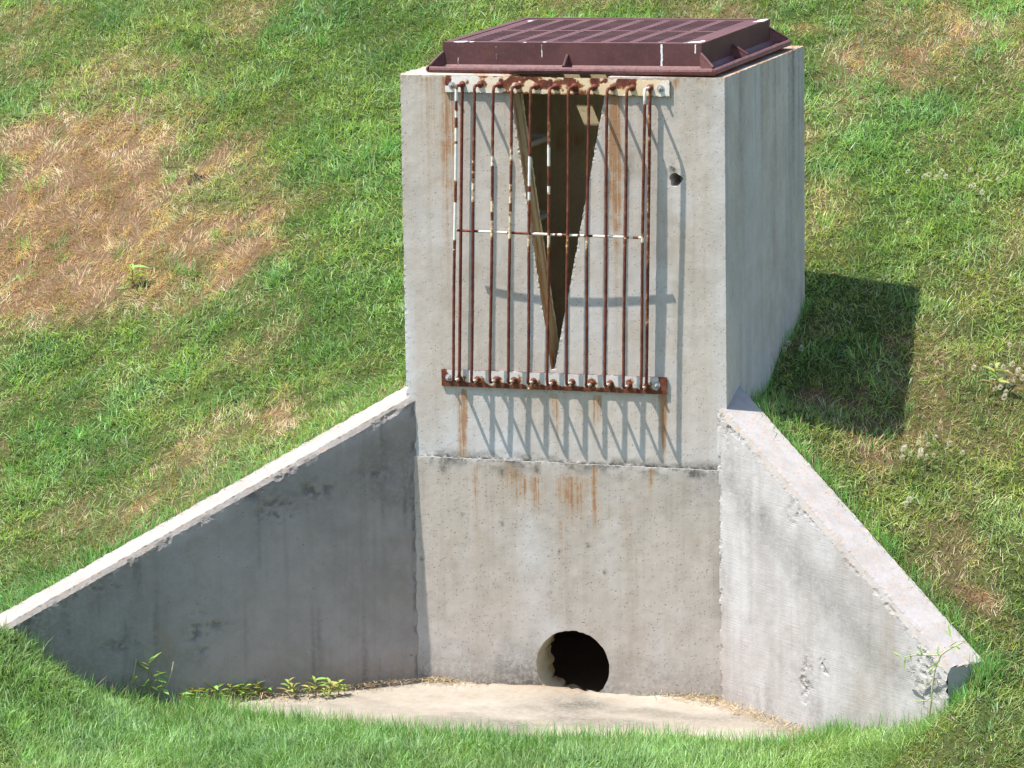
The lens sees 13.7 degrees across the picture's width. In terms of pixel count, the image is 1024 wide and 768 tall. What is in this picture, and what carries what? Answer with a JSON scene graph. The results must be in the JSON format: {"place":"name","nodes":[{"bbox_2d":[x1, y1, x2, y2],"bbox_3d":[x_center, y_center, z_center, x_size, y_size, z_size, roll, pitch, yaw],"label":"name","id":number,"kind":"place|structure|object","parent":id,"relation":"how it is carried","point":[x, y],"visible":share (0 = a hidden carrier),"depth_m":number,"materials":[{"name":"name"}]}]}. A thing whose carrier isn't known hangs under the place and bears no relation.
{"place":"outdoors","nodes":[
{"label":"outdoors","id":0,"kind":"place"},
{"bbox_2d":[0,0,1023,767],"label":"ground","id":1,"kind":"structure","parent":0,"point":[136,140],"depth_m":16.88,"materials":[{"name":"green plant"}]},
{"bbox_2d":[122,263,148,287],"bbox_3d":[-1.531,-0.431,17.205,0.124,0.124,0.118,2,11,18],"label":"sprout","id":2,"kind":"object","parent":1,"relation":"on","point":[131,266],"visible":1,"depth_m":17.20,"materials":[{"name":"green plant"}]},
{"bbox_2d":[131,652,173,703],"bbox_3d":[-1.294,1.066,15.175,0.180,0.225,0.041,-1,10,-2],"label":"weed","id":3,"kind":"object","parent":1,"relation":"on","point":[155,675],"visible":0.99,"depth_m":15.17,"materials":[{"name":"green plant"}]},
{"bbox_2d":[181,164,198,181],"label":"sprout","id":4,"kind":"object","parent":1,"relation":"on","point":[190,173],"visible":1,"depth_m":17.89,"materials":[{"name":"green plant"}]},
{"bbox_2d":[0,386,418,706],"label":"wing wall","id":5,"kind":"structure","parent":1,"relation":"on","point":[299,563],"depth_m":15.29,"materials":[{"name":"concrete"}]},
{"bbox_2d":[177,680,810,745],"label":"concrete apron","id":6,"kind":"structure","parent":1,"relation":"on","point":[536,706],"depth_m":15.14,"materials":[{"name":"concrete"}]},
{"bbox_2d":[175,691,191,703],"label":"sprout","id":7,"kind":"object","parent":6,"relation":"on","point":[182,692],"visible":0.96,"depth_m":15.22,"materials":[{"name":"green plant"}]},
{"bbox_2d":[183,686,200,705],"bbox_3d":[-1.143,1.125,15.244,0.075,0.081,0.076,-5,11,-20],"label":"sprout","id":8,"kind":"object","parent":6,"relation":"on","point":[192,692],"visible":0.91,"depth_m":15.24,"materials":[{"name":"green plant"}]},
{"bbox_2d":[187,687,205,701],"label":"sprout","id":9,"kind":"object","parent":6,"relation":"on","point":[198,692],"visible":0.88,"depth_m":15.24,"materials":[{"name":"green plant"}]},
{"bbox_2d":[206,683,225,697],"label":"sprout","id":10,"kind":"object","parent":6,"relation":"on","point":[216,687],"visible":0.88,"depth_m":15.27,"materials":[{"name":"green plant"}]},
{"bbox_2d":[223,683,237,701],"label":"sprout","id":11,"kind":"object","parent":6,"relation":"on","point":[227,684],"visible":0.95,"depth_m":15.28,"materials":[{"name":"green plant"}]},
{"bbox_2d":[232,684,248,699],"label":"sprout","id":12,"kind":"object","parent":6,"relation":"on","point":[239,689],"visible":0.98,"depth_m":15.30,"materials":[{"name":"green plant"}]},
{"bbox_2d":[235,682,255,698],"bbox_3d":[-0.969,1.110,15.307,0.082,0.083,0.079,-6,11,-28],"label":"sprout","id":13,"kind":"object","parent":6,"relation":"on","point":[245,688],"visible":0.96,"depth_m":15.30,"materials":[{"name":"green plant"}]},
{"bbox_2d":[245,680,263,698],"bbox_3d":[-0.916,1.105,15.329,0.080,0.084,0.084,4,11,24],"label":"sprout","id":14,"kind":"object","parent":6,"relation":"on","point":[257,682],"visible":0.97,"depth_m":15.32,"materials":[{"name":"green plant"}]},
{"bbox_2d":[252,684,264,697],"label":"sprout","id":15,"kind":"object","parent":6,"relation":"on","point":[258,687],"visible":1,"depth_m":15.32,"materials":[{"name":"green plant"}]},
{"bbox_2d":[263,686,273,696],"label":"sprout","id":16,"kind":"object","parent":6,"relation":"on","point":[268,690],"visible":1,"depth_m":15.34,"materials":[{"name":"green plant"}]},
{"bbox_2d":[280,677,300,697],"bbox_3d":[-0.797,1.103,15.329,0.080,0.086,0.081,7,13,37],"label":"sprout","id":17,"kind":"object","parent":6,"relation":"on","point":[289,686],"visible":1,"depth_m":15.33,"materials":[{"name":"green plant"}]},
{"bbox_2d":[301,685,313,697],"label":"sprout","id":18,"kind":"object","parent":6,"relation":"on","point":[308,691],"visible":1,"depth_m":15.33,"materials":[{"name":"green plant"}]},
{"bbox_2d":[306,676,327,696],"bbox_3d":[-0.702,1.097,15.345,0.089,0.089,0.085,-1,10,1],"label":"sprout","id":19,"kind":"object","parent":6,"relation":"on","point":[314,679],"visible":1,"depth_m":15.34,"materials":[{"name":"green plant"}]},
{"bbox_2d":[319,688,330,695],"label":"sprout","id":20,"kind":"object","parent":6,"relation":"on","point":[324,694],"visible":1,"depth_m":15.31,"materials":[{"name":"green plant"}]},
{"bbox_2d":[321,677,340,696],"bbox_3d":[-0.660,1.104,15.329,0.076,0.076,0.072,-8,12,-36],"label":"sprout","id":21,"kind":"object","parent":6,"relation":"on","point":[331,685],"visible":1,"depth_m":15.33,"materials":[{"name":"green plant"}]},
{"bbox_2d":[327,679,345,695],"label":"sprout","id":22,"kind":"object","parent":6,"relation":"on","point":[336,686],"visible":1,"depth_m":15.35,"materials":[{"name":"green plant"}]},
{"bbox_2d":[177,675,812,739],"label":"straw litter","id":23,"kind":"object","parent":6,"relation":"on","point":[450,681],"visible":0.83,"depth_m":15.23,"materials":[{"name":"beige plant"}]},
{"bbox_2d":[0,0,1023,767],"bbox_3d":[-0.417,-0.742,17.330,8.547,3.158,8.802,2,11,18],"label":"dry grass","id":24,"kind":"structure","parent":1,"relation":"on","point":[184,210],"depth_m":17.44,"materials":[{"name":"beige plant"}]},
{"bbox_2d":[0,0,1023,767],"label":"tall grass","id":25,"kind":"structure","parent":1,"relation":"on","point":[398,728],"depth_m":14.87,"materials":[{"name":"green plant"}]},
{"bbox_2d":[413,455,720,699],"bbox_3d":[0.372,0.676,15.838,1.202,0.993,1.126,2,11,18],"label":"headwall","id":26,"kind":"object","parent":1,"relation":"on","point":[601,578],"visible":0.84,"depth_m":15.30,"materials":[{"name":"concrete"}]},
{"bbox_2d":[400,46,804,469],"bbox_3d":[0.355,-0.501,15.633,1.203,1.401,1.124,2,11,18],"label":"concrete riser","id":27,"kind":"object","parent":26,"relation":"on","point":[727,249],"visible":0.88,"depth_m":15.16,"materials":[{"name":"grey concrete"}]},
{"bbox_2d":[531,134,546,147],"bbox_3d":[0.026,-0.905,15.883,0.166,0.021,0.342,2,11,18],"label":"step rung","id":28,"kind":"object","parent":27,"relation":"attached to","point":[537,139],"visible":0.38,"depth_m":15.91,"materials":[{"name":"grey metal"}]},
{"bbox_2d":[539,210,550,220],"bbox_3d":[0.030,-0.620,15.934,0.166,0.021,0.342,2,11,18],"label":"step rung","id":29,"kind":"object","parent":27,"relation":"attached to","point":[543,215],"visible":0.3,"depth_m":15.97,"materials":[{"name":"grey metal"}]},
{"bbox_2d":[441,75,669,394],"bbox_3d":[0.138,-0.524,15.057,0.864,1.124,0.081,2,11,18],"label":"trash rack","id":30,"kind":"object","parent":27,"relation":"attached to","point":[566,381],"visible":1,"depth_m":15.04,"materials":[{"name":"metal"}]},
{"bbox_2d":[426,17,791,75],"bbox_3d":[0.366,-1.238,15.498,1.084,0.119,1.069,2,11,18],"label":"drain cover","id":31,"kind":"object","parent":27,"relation":"on","point":[640,46],"visible":1,"depth_m":15.16,"materials":[{"name":"brown metal"}]},
{"bbox_2d":[717,386,982,733],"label":"wing wall","id":32,"kind":"structure","parent":1,"relation":"on","point":[826,611],"depth_m":14.68,"materials":[{"name":"concrete"}]},
{"bbox_2d":[893,624,964,719],"bbox_3d":[1.387,0.962,14.013,0.053,0.365,0.383,-7,12,-32],"label":"weed","id":33,"kind":"object","parent":1,"relation":"on","point":[936,664],"depth_m":13.99,"materials":[{"name":"beige plant"}]},
{"bbox_2d":[979,362,1011,393],"bbox_3d":[1.772,-0.008,15.499,0.126,0.136,0.127,2,10,14],"label":"sprout","id":34,"kind":"object","parent":1,"relation":"on","point":[998,382],"visible":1,"depth_m":15.50,"materials":[{"name":"green plant"}]}
]}

